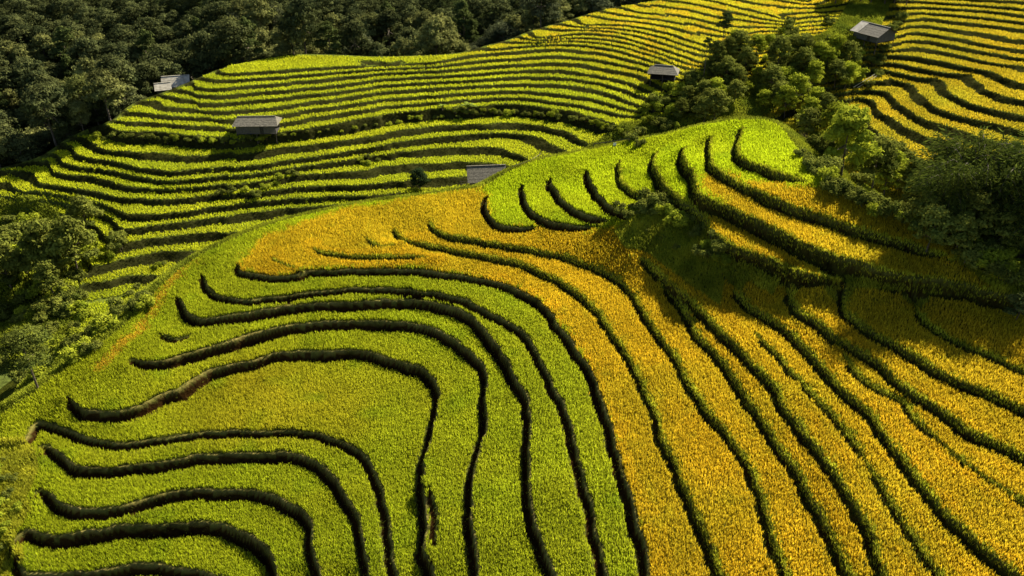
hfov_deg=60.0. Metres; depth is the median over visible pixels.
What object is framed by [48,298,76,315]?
leafy bush
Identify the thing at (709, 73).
leafy bush
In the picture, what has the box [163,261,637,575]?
rice crop
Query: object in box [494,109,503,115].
leafy bush
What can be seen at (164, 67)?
forest tree
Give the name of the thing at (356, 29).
forest tree
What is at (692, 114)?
leafy bush
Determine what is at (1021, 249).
gully tree
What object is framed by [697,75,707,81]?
leafy bush
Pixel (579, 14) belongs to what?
forest tree
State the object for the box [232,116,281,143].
field hut
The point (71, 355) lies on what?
leafy bush
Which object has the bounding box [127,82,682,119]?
rice crop
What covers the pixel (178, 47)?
forest tree
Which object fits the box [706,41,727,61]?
gully tree
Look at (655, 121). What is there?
leafy bush
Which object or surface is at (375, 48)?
forest tree
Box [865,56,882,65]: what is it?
leafy bush
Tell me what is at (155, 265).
leafy bush
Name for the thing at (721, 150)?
rice crop
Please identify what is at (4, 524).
leafy bush
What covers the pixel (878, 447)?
rice crop
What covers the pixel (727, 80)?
leafy bush
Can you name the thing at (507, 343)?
rice crop
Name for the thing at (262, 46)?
forest tree
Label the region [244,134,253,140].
leafy bush
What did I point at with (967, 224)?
gully tree
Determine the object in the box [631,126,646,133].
leafy bush
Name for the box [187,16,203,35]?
forest tree
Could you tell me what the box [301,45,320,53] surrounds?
forest tree
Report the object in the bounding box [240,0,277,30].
forest tree
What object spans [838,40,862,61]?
gully tree
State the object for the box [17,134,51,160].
forest tree
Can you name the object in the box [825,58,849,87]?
gully tree
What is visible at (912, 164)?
gully tree
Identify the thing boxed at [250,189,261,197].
leafy bush
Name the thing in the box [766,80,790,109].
gully tree
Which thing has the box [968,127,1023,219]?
bamboo clump
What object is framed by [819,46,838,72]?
gully tree
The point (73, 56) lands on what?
forest tree
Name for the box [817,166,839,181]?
leafy bush
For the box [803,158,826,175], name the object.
leafy bush
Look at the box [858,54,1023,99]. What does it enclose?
rice crop
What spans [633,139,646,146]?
leafy bush
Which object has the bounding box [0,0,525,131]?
valley ground
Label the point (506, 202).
rice crop
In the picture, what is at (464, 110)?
leafy bush
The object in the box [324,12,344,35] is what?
forest tree
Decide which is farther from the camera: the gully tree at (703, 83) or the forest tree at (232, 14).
the forest tree at (232, 14)
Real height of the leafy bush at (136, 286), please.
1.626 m
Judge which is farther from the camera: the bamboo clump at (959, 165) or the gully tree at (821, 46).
the gully tree at (821, 46)
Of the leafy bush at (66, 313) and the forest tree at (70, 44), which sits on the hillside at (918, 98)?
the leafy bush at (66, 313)
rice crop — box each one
[0,170,468,213]
[0,189,414,228]
[0,328,479,575]
[0,359,431,575]
[2,162,466,198]
[9,535,265,575]
[12,498,309,575]
[27,457,359,575]
[32,430,387,575]
[39,147,521,189]
[53,138,563,180]
[53,204,287,242]
[53,308,543,575]
[64,219,218,264]
[67,121,585,171]
[70,266,155,328]
[77,112,605,155]
[79,260,175,283]
[107,101,637,138]
[117,94,671,127]
[122,280,595,575]
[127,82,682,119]
[148,79,675,110]
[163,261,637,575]
[165,69,677,102]
[180,62,680,94]
[191,239,644,525]
[194,58,726,87]
[204,49,754,83]
[220,46,764,78]
[233,207,337,244]
[235,244,709,575]
[253,227,663,423]
[269,221,766,575]
[310,209,435,228]
[337,185,539,226]
[338,198,835,575]
[399,186,874,575]
[484,184,931,575]
[485,169,602,234]
[487,40,766,72]
[512,38,778,68]
[512,157,624,230]
[521,33,777,65]
[533,27,780,61]
[548,22,769,54]
[548,151,643,222]
[566,17,713,49]
[579,14,820,45]
[581,145,654,196]
[590,10,826,35]
[604,228,996,575]
[605,5,831,33]
[607,226,973,556]
[614,225,1023,575]
[617,135,688,201]
[622,3,835,27]
[640,0,841,23]
[657,127,727,203]
[684,0,840,20]
[691,122,781,186]
[697,173,989,287]
[707,215,1023,352]
[713,0,845,11]
[717,118,825,189]
[724,279,1023,500]
[725,169,974,275]
[746,279,1023,452]
[749,0,848,6]
[753,118,795,146]
[762,77,1023,144]
[776,284,1023,432]
[781,181,916,231]
[783,93,1008,151]
[786,0,821,3]
[796,100,933,159]
[797,285,1023,404]
[800,74,1023,130]
[815,286,1023,368]
[827,64,1023,114]
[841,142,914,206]
[852,45,1023,82]
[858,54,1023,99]
[865,43,1023,65]
[866,31,1023,57]
[881,14,1023,28]
[886,9,1023,21]
[889,3,1023,14]
[892,17,1023,38]
[896,28,1023,48]
[917,0,1023,8]
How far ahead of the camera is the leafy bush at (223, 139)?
211.47 m
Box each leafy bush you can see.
[0,220,20,232]
[0,228,21,244]
[0,230,12,236]
[0,354,8,367]
[0,472,10,481]
[0,494,11,505]
[0,507,6,517]
[0,519,11,532]
[0,542,8,550]
[1,215,16,223]
[1,486,13,498]
[7,314,20,322]
[7,368,26,384]
[8,244,21,250]
[8,351,28,367]
[9,473,18,482]
[10,500,22,512]
[11,294,26,305]
[14,282,41,299]
[14,305,29,314]
[16,211,42,222]
[18,267,32,279]
[24,309,36,318]
[25,363,51,378]
[29,270,44,284]
[30,298,53,310]
[32,314,47,325]
[33,306,52,317]
[40,324,57,336]
[40,334,65,354]
[45,321,59,329]
[47,291,74,303]
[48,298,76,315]
[55,279,74,294]
[58,341,84,363]
[59,310,71,317]
[59,337,73,346]
[60,278,78,291]
[63,258,81,273]
[64,267,86,283]
[65,287,88,300]
[65,326,81,337]
[66,300,89,311]
[68,321,80,328]
[68,331,90,347]
[70,335,91,348]
[71,250,98,267]
[71,311,79,318]
[76,240,100,250]
[76,307,95,321]
[76,339,102,355]
[83,325,92,333]
[85,248,100,254]
[88,132,101,138]
[88,312,121,335]
[98,250,115,260]
[105,229,126,240]
[106,232,129,251]
[106,296,123,311]
[108,131,116,137]
[111,304,123,317]
[118,132,128,137]
[120,297,135,310]
[124,289,134,295]
[131,298,145,311]
[133,282,140,289]
[133,289,152,298]
[135,293,154,308]
[146,132,154,139]
[150,262,161,268]
[163,136,171,142]
[169,134,178,141]
[192,134,200,141]
[197,136,207,143]
[208,137,216,144]
[214,188,226,195]
[219,136,228,142]
[226,185,237,193]
[241,185,248,191]
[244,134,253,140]
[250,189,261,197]
[254,135,265,142]
[259,134,270,140]
[259,183,271,189]
[269,180,279,185]
[272,172,283,179]
[286,169,295,173]
[360,160,371,166]
[414,114,422,119]
[452,105,459,113]
[459,107,467,113]
[468,108,477,114]
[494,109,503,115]
[503,108,514,116]
[521,111,531,115]
[537,112,544,117]
[546,109,558,116]
[554,113,561,120]
[568,115,576,120]
[579,116,590,121]
[589,119,600,126]
[598,122,609,128]
[607,124,615,130]
[611,200,625,213]
[617,127,624,133]
[622,209,636,218]
[625,132,638,140]
[627,203,634,209]
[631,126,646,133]
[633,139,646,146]
[633,203,650,212]
[635,205,651,215]
[636,187,657,207]
[637,107,649,114]
[641,115,656,123]
[642,101,663,112]
[644,93,665,103]
[647,191,672,209]
[647,204,659,215]
[649,117,661,125]
[652,91,664,97]
[654,203,675,216]
[659,117,673,130]
[661,95,670,103]
[662,81,685,95]
[663,209,681,223]
[665,102,681,113]
[672,121,679,128]
[672,215,692,228]
[672,243,680,248]
[682,70,701,77]
[684,72,699,86]
[684,214,696,223]
[689,110,703,116]
[690,244,701,255]
[692,220,705,230]
[697,69,706,75]
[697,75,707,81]
[698,248,712,258]
[699,239,711,247]
[702,60,713,68]
[705,67,719,76]
[707,228,721,238]
[710,239,728,253]
[721,77,732,84]
[743,81,754,90]
[751,67,763,74]
[758,85,771,91]
[761,55,770,61]
[762,34,775,43]
[763,62,774,66]
[772,60,785,65]
[777,28,787,33]
[782,64,799,77]
[784,16,796,24]
[784,24,799,34]
[793,147,812,157]
[802,155,815,165]
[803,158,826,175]
[806,133,836,157]
[807,129,823,136]
[816,154,842,169]
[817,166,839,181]
[818,78,825,85]
[819,175,841,189]
[823,73,834,83]
[824,16,835,24]
[827,178,853,197]
[831,80,840,84]
[841,184,862,193]
[844,188,869,203]
[849,171,875,186]
[853,190,884,207]
[855,67,869,76]
[855,75,865,80]
[861,80,874,87]
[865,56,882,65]
[866,201,888,217]
[872,68,883,76]
[875,53,886,60]
[875,197,911,217]
[878,43,891,50]
[887,24,899,30]
[892,20,902,25]
[893,204,918,223]
[894,206,920,221]
[895,11,908,19]
[897,192,918,205]
[951,245,982,265]
[957,248,985,269]
[970,238,988,245]
[971,250,994,268]
[972,240,1005,251]
[977,245,1020,271]
[981,257,1023,285]
[989,260,1010,276]
[999,270,1022,284]
[1016,265,1023,285]
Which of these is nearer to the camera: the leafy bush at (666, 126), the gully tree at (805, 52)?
the leafy bush at (666, 126)
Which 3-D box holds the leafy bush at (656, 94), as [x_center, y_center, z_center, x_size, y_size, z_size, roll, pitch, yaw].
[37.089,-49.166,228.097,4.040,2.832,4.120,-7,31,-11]
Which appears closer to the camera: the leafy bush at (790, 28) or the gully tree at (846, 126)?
the gully tree at (846, 126)
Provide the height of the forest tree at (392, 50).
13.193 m
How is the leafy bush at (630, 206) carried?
on the hillside at (248, 541)
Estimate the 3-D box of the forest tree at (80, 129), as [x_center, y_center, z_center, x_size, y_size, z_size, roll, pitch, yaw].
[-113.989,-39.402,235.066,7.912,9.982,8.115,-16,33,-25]
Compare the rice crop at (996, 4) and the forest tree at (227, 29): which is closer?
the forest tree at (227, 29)
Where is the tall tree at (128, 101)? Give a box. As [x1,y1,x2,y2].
[96,55,144,116]
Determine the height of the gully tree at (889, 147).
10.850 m
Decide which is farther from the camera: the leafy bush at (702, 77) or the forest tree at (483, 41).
the forest tree at (483, 41)
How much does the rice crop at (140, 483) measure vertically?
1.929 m
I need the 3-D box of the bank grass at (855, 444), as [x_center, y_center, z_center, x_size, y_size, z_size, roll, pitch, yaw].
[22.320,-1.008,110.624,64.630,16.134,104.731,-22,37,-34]
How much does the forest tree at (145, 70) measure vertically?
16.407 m
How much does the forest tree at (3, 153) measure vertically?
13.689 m
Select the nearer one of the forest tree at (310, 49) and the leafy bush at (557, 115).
the leafy bush at (557, 115)
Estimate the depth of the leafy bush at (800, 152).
124.48 m
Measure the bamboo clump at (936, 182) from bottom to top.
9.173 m
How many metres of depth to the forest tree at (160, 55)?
250.81 m
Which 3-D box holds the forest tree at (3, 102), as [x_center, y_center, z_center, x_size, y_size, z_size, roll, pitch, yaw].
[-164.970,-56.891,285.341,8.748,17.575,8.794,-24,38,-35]
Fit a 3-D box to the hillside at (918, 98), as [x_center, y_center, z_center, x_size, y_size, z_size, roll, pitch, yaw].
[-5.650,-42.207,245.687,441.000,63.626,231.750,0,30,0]
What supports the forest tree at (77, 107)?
on the hillside at (918, 98)
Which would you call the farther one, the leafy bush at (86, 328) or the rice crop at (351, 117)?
the rice crop at (351, 117)
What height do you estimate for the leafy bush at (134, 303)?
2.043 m
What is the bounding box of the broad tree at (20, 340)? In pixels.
[0,323,54,390]
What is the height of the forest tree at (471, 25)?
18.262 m
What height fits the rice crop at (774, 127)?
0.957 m
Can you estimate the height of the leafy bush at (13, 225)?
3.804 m
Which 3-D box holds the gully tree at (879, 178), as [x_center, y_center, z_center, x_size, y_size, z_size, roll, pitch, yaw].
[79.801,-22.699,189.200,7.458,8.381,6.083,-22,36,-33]
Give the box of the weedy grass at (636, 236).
[0,144,1023,575]
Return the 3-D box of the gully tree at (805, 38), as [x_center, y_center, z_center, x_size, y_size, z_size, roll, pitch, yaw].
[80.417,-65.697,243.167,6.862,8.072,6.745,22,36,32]
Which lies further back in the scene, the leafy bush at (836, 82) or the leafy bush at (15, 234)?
the leafy bush at (836, 82)
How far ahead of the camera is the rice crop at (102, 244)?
188.92 m
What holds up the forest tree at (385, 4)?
on the valley ground at (168, 8)
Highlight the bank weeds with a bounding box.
[15,180,645,575]
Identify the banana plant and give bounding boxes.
[459,101,477,113]
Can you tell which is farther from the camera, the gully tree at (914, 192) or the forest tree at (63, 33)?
the forest tree at (63, 33)
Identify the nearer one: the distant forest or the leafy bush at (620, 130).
the leafy bush at (620, 130)
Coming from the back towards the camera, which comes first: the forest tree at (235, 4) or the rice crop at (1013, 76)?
the forest tree at (235, 4)
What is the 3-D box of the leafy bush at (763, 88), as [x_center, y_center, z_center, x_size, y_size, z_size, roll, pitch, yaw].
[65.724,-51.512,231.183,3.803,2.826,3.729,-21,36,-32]
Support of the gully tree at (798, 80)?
on the hillside at (918, 98)
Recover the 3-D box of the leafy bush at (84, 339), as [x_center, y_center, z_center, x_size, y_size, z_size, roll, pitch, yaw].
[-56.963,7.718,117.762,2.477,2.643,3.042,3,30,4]
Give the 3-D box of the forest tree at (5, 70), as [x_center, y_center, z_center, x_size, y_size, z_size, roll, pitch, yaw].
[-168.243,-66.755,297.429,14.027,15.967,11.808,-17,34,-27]
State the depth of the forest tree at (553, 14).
274.46 m
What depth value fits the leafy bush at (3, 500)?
99.64 m
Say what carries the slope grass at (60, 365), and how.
on the hillside at (248, 541)
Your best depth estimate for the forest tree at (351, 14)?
319.43 m
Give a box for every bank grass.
[271,126,1023,575]
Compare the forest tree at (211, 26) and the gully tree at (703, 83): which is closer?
the gully tree at (703, 83)
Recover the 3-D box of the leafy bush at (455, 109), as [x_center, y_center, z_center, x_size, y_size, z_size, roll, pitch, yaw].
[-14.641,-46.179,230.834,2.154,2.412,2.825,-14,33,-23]
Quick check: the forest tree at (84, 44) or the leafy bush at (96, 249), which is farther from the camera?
the forest tree at (84, 44)
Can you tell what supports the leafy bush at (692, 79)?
on the hillside at (918, 98)
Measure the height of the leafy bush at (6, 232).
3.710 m
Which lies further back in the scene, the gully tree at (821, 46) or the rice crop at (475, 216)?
the gully tree at (821, 46)
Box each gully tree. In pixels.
[0,238,32,288]
[16,216,62,264]
[30,246,68,277]
[30,258,63,293]
[45,214,97,268]
[63,194,103,228]
[674,97,689,113]
[678,85,696,101]
[689,95,700,105]
[691,94,720,122]
[695,79,712,94]
[697,87,719,104]
[703,76,728,93]
[705,88,733,120]
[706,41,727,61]
[707,61,724,76]
[716,56,737,77]
[718,37,739,56]
[725,79,748,100]
[727,29,744,53]
[728,29,758,51]
[729,66,747,81]
[735,45,757,66]
[746,32,768,52]
[756,89,773,107]
[760,63,785,86]
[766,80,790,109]
[767,34,795,65]
[771,83,797,118]
[773,66,787,79]
[782,33,809,52]
[788,55,805,68]
[788,72,812,111]
[790,46,818,70]
[793,107,825,137]
[794,33,815,51]
[796,96,821,113]
[796,112,818,135]
[797,79,811,103]
[801,59,825,86]
[808,86,824,109]
[811,41,828,60]
[816,90,836,111]
[816,100,850,141]
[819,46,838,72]
[821,104,884,175]
[825,33,846,55]
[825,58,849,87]
[836,60,859,90]
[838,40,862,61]
[840,131,866,149]
[859,133,900,188]
[870,167,901,194]
[878,148,908,171]
[893,139,918,163]
[893,161,909,189]
[899,156,927,184]
[901,170,925,198]
[905,204,957,252]
[907,190,945,221]
[941,212,979,249]
[945,188,1001,236]
[978,203,1009,246]
[978,209,1023,249]
[1004,244,1023,259]
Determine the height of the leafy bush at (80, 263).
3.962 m
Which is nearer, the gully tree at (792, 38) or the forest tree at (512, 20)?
the gully tree at (792, 38)
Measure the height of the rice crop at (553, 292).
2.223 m
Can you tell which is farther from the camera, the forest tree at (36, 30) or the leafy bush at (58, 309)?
the forest tree at (36, 30)
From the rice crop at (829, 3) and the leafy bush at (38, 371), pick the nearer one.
the leafy bush at (38, 371)
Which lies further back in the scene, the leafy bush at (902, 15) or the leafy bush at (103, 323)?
the leafy bush at (902, 15)
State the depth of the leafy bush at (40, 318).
168.57 m
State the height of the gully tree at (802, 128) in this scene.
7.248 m
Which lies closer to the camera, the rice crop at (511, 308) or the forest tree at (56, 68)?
the rice crop at (511, 308)
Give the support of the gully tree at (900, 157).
on the hillside at (918, 98)
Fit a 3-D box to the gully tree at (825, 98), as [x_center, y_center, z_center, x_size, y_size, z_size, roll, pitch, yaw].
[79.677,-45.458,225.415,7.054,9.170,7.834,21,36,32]
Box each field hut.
[154,82,171,93]
[161,74,190,88]
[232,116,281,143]
[466,164,505,185]
[647,64,679,82]
[850,21,899,54]
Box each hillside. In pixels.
[0,0,1023,388]
[0,119,1023,575]
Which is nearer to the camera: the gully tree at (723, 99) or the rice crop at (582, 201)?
the rice crop at (582, 201)
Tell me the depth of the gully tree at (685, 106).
220.44 m
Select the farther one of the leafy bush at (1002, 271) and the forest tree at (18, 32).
the forest tree at (18, 32)
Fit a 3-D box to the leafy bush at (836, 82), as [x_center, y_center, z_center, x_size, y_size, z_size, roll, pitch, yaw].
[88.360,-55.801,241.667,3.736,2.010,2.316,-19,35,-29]
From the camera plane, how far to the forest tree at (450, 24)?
266.75 m
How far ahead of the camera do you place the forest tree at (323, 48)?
271.38 m
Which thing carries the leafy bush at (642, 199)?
on the hillside at (248, 541)
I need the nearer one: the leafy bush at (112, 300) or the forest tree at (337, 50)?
the leafy bush at (112, 300)
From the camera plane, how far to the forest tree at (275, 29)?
309.77 m
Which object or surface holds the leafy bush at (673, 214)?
on the hillside at (248, 541)
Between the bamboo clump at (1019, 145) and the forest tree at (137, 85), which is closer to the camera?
the bamboo clump at (1019, 145)
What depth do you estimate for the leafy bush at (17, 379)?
141.01 m
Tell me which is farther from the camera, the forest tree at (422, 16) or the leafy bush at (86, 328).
the forest tree at (422, 16)
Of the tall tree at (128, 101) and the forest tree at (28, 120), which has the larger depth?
the forest tree at (28, 120)
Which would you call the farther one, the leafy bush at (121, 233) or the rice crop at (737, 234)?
the leafy bush at (121, 233)
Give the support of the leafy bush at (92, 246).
on the hillside at (918, 98)
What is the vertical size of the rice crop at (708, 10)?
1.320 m
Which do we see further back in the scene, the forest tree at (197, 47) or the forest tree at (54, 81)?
the forest tree at (54, 81)
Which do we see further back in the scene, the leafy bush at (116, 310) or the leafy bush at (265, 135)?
the leafy bush at (265, 135)
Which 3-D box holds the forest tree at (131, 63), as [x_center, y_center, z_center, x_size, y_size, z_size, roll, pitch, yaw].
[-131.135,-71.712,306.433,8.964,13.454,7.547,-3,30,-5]
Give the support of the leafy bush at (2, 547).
on the hillside at (248, 541)
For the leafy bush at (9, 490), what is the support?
on the hillside at (248, 541)
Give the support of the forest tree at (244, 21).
on the hillside at (918, 98)
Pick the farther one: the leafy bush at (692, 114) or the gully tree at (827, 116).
the leafy bush at (692, 114)
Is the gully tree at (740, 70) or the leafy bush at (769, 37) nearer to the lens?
the gully tree at (740, 70)
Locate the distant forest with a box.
[0,0,643,41]
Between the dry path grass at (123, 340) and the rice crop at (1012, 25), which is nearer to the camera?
the dry path grass at (123, 340)
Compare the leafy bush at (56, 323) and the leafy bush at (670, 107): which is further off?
the leafy bush at (670, 107)
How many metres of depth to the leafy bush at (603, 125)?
220.66 m
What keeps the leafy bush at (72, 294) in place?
on the hillside at (918, 98)
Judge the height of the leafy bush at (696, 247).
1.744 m
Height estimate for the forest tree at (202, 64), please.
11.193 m
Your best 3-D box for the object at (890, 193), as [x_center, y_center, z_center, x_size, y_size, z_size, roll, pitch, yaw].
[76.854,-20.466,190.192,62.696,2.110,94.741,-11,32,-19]
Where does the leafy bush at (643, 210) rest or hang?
on the hillside at (248, 541)
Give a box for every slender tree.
[702,37,712,75]
[715,11,733,56]
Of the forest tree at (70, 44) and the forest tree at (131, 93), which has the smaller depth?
the forest tree at (131, 93)
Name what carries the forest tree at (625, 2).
on the hillside at (918, 98)
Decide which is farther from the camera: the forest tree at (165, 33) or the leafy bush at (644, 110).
the forest tree at (165, 33)
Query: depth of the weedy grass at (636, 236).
110.11 m
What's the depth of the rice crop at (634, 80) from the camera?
239.62 m
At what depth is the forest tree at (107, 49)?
309.17 m
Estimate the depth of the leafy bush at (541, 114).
229.90 m
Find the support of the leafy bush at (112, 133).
on the hillside at (918, 98)
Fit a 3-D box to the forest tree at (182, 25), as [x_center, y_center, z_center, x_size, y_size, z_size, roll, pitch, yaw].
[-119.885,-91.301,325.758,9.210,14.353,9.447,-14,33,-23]
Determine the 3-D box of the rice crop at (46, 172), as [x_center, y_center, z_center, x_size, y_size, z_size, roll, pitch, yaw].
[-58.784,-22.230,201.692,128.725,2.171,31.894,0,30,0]
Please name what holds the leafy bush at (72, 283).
on the hillside at (918, 98)
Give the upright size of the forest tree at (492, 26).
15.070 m
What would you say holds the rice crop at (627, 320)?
on the hillside at (248, 541)
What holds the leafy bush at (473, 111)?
on the hillside at (918, 98)
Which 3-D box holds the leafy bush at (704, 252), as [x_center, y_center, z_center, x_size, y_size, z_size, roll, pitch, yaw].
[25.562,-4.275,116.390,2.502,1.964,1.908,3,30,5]
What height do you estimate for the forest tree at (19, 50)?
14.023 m
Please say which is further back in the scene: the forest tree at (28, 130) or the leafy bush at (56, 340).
the forest tree at (28, 130)
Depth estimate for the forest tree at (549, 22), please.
282.50 m
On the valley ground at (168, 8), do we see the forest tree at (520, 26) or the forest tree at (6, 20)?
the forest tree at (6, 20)
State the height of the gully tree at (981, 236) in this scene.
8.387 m
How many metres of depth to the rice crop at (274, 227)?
138.58 m
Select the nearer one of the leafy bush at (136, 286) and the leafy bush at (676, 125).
the leafy bush at (136, 286)
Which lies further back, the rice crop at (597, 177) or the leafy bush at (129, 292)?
the leafy bush at (129, 292)
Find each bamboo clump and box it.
[902,121,1023,198]
[908,156,993,213]
[914,134,1023,232]
[943,144,1023,236]
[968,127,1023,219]
[987,195,1023,260]
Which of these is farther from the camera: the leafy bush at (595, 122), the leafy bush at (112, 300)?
the leafy bush at (595, 122)
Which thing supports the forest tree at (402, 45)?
on the hillside at (918, 98)
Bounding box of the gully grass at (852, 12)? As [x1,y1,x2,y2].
[0,0,891,363]
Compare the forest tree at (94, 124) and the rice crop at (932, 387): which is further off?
the forest tree at (94, 124)
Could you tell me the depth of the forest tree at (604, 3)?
289.67 m
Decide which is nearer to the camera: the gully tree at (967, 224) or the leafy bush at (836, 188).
the gully tree at (967, 224)
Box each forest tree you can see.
[0,15,30,35]
[0,34,18,52]
[0,39,18,64]
[0,51,9,66]
[0,65,23,104]
[0,88,21,110]
[0,92,10,111]
[0,109,21,133]
[0,122,18,136]
[0,133,10,167]
[1,132,43,161]
[3,23,33,49]
[9,57,50,86]
[10,43,38,62]
[10,56,30,70]
[11,108,34,127]
[12,70,65,108]
[14,126,22,132]
[15,83,71,146]
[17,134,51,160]
[20,127,55,153]
[25,25,52,53]
[26,115,39,126]
[28,33,57,70]
[33,128,62,153]
[41,21,55,36]
[41,60,56,76]
[43,62,75,80]
[45,79,63,87]
[50,25,76,56]
[51,19,86,41]
[52,27,68,46]
[57,54,76,81]
[58,94,111,126]
[65,99,90,130]
[66,35,94,56]
[66,36,101,66]
[67,54,78,65]
[67,122,91,134]
[68,30,83,42]
[69,55,99,87]
[75,93,112,124]
[82,68,129,120]
[84,28,102,36]
[89,35,103,52]
[90,39,115,55]
[91,53,137,106]
[95,43,131,60]
[103,28,134,43]
[106,92,134,107]
[111,52,137,64]
[112,41,141,63]
[116,34,151,50]
[126,62,136,83]
[129,39,151,62]
[131,60,160,97]
[131,79,152,86]
[133,29,155,60]
[134,47,186,75]
[144,59,191,86]
[153,43,177,55]
[155,28,179,43]
[167,39,179,54]
[169,34,195,78]
[170,20,196,39]
[172,49,197,79]
[180,30,229,73]
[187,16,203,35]
[191,56,223,77]
[198,21,216,35]
[207,19,253,60]
[213,14,240,38]
[223,34,248,64]
[226,11,242,17]
[228,0,247,17]
[230,47,253,63]
[232,16,263,54]
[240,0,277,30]
[244,46,261,60]
[246,32,265,57]
[248,18,268,33]
[254,27,275,51]
[255,51,274,59]
[263,27,287,45]
[265,5,282,29]
[266,12,315,53]
[273,42,303,55]
[275,0,325,53]
[296,36,313,50]
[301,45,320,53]
[307,18,320,32]
[311,38,332,54]
[312,20,343,54]
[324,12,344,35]
[331,41,343,54]
[336,17,371,55]
[337,9,367,37]
[337,34,372,55]
[356,12,386,41]
[364,41,389,55]
[370,12,387,41]
[373,7,406,45]
[380,1,395,46]
[389,37,420,55]
[390,47,400,55]
[391,26,420,53]
[402,17,415,27]
[410,9,435,31]
[414,14,455,54]
[416,12,465,54]
[451,0,480,38]
[453,42,470,52]
[462,18,479,43]
[469,35,493,47]
[484,20,503,42]
[484,21,524,42]
[501,14,523,38]
[513,14,527,32]
[518,0,562,27]
[518,9,546,31]
[524,0,555,27]
[544,7,565,24]
[551,0,573,22]
[564,0,578,17]
[564,1,584,17]
[570,0,605,14]
[580,0,615,12]
[609,0,644,7]
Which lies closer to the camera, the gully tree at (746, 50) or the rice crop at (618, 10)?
the gully tree at (746, 50)
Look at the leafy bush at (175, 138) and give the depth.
213.51 m
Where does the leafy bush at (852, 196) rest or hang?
on the hillside at (248, 541)
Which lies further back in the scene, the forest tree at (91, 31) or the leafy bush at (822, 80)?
the forest tree at (91, 31)
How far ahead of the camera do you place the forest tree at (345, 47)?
269.01 m
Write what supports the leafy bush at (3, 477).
on the hillside at (248, 541)
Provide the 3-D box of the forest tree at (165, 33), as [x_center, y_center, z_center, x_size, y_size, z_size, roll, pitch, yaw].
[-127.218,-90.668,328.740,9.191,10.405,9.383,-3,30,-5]
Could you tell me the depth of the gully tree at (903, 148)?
196.41 m
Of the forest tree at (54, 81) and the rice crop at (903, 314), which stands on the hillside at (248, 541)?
the rice crop at (903, 314)
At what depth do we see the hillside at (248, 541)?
103.35 m
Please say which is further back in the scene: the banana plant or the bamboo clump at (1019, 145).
the banana plant
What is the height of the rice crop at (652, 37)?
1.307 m
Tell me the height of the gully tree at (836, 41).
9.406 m
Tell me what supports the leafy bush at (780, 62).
on the hillside at (918, 98)
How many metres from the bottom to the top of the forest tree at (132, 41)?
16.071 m
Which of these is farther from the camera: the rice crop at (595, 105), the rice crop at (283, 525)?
the rice crop at (595, 105)
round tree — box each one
[409,168,430,188]
[1003,291,1023,319]
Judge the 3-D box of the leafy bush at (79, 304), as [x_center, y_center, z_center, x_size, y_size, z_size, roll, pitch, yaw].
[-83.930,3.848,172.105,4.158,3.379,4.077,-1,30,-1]
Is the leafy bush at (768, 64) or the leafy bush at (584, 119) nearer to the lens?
the leafy bush at (584, 119)
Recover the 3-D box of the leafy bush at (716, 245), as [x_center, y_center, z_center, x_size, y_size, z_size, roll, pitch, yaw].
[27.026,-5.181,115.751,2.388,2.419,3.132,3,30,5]
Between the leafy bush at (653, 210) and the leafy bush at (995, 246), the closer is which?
the leafy bush at (995, 246)
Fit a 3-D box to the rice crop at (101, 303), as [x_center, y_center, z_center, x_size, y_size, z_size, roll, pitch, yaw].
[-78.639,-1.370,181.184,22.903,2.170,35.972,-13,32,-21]
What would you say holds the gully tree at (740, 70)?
on the hillside at (918, 98)
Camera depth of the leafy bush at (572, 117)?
226.66 m
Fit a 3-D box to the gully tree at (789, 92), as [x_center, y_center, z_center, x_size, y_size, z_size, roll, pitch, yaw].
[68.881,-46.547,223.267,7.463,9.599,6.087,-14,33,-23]
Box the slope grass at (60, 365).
[0,115,1023,414]
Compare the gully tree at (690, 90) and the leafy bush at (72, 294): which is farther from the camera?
the gully tree at (690, 90)
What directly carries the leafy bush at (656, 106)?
on the hillside at (918, 98)
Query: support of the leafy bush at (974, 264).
on the hillside at (248, 541)
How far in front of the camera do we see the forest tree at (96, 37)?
319.83 m
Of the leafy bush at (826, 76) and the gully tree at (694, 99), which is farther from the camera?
the leafy bush at (826, 76)
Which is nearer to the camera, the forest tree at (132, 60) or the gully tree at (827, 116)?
the gully tree at (827, 116)
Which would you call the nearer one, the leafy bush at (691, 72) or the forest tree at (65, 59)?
the leafy bush at (691, 72)
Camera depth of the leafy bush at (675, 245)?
120.60 m
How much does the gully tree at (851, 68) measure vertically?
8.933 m
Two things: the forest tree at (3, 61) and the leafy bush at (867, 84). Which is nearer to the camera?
the leafy bush at (867, 84)
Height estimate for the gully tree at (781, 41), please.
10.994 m
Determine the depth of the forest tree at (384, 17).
315.36 m
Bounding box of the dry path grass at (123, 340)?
[89,257,203,372]
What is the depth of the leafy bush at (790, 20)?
258.35 m
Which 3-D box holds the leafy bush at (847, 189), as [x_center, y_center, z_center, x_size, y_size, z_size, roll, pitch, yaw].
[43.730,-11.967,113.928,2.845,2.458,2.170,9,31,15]
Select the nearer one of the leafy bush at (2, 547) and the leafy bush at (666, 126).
the leafy bush at (2, 547)
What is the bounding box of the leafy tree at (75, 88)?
[55,72,105,117]
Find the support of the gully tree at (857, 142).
on the hillside at (918, 98)
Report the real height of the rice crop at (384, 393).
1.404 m
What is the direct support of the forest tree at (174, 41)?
on the valley ground at (168, 8)
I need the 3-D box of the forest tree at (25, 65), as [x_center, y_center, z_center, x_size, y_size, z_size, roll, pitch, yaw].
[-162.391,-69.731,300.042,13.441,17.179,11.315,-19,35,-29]
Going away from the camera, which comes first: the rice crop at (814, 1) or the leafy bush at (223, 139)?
the leafy bush at (223, 139)
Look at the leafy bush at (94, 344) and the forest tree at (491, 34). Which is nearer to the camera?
the leafy bush at (94, 344)

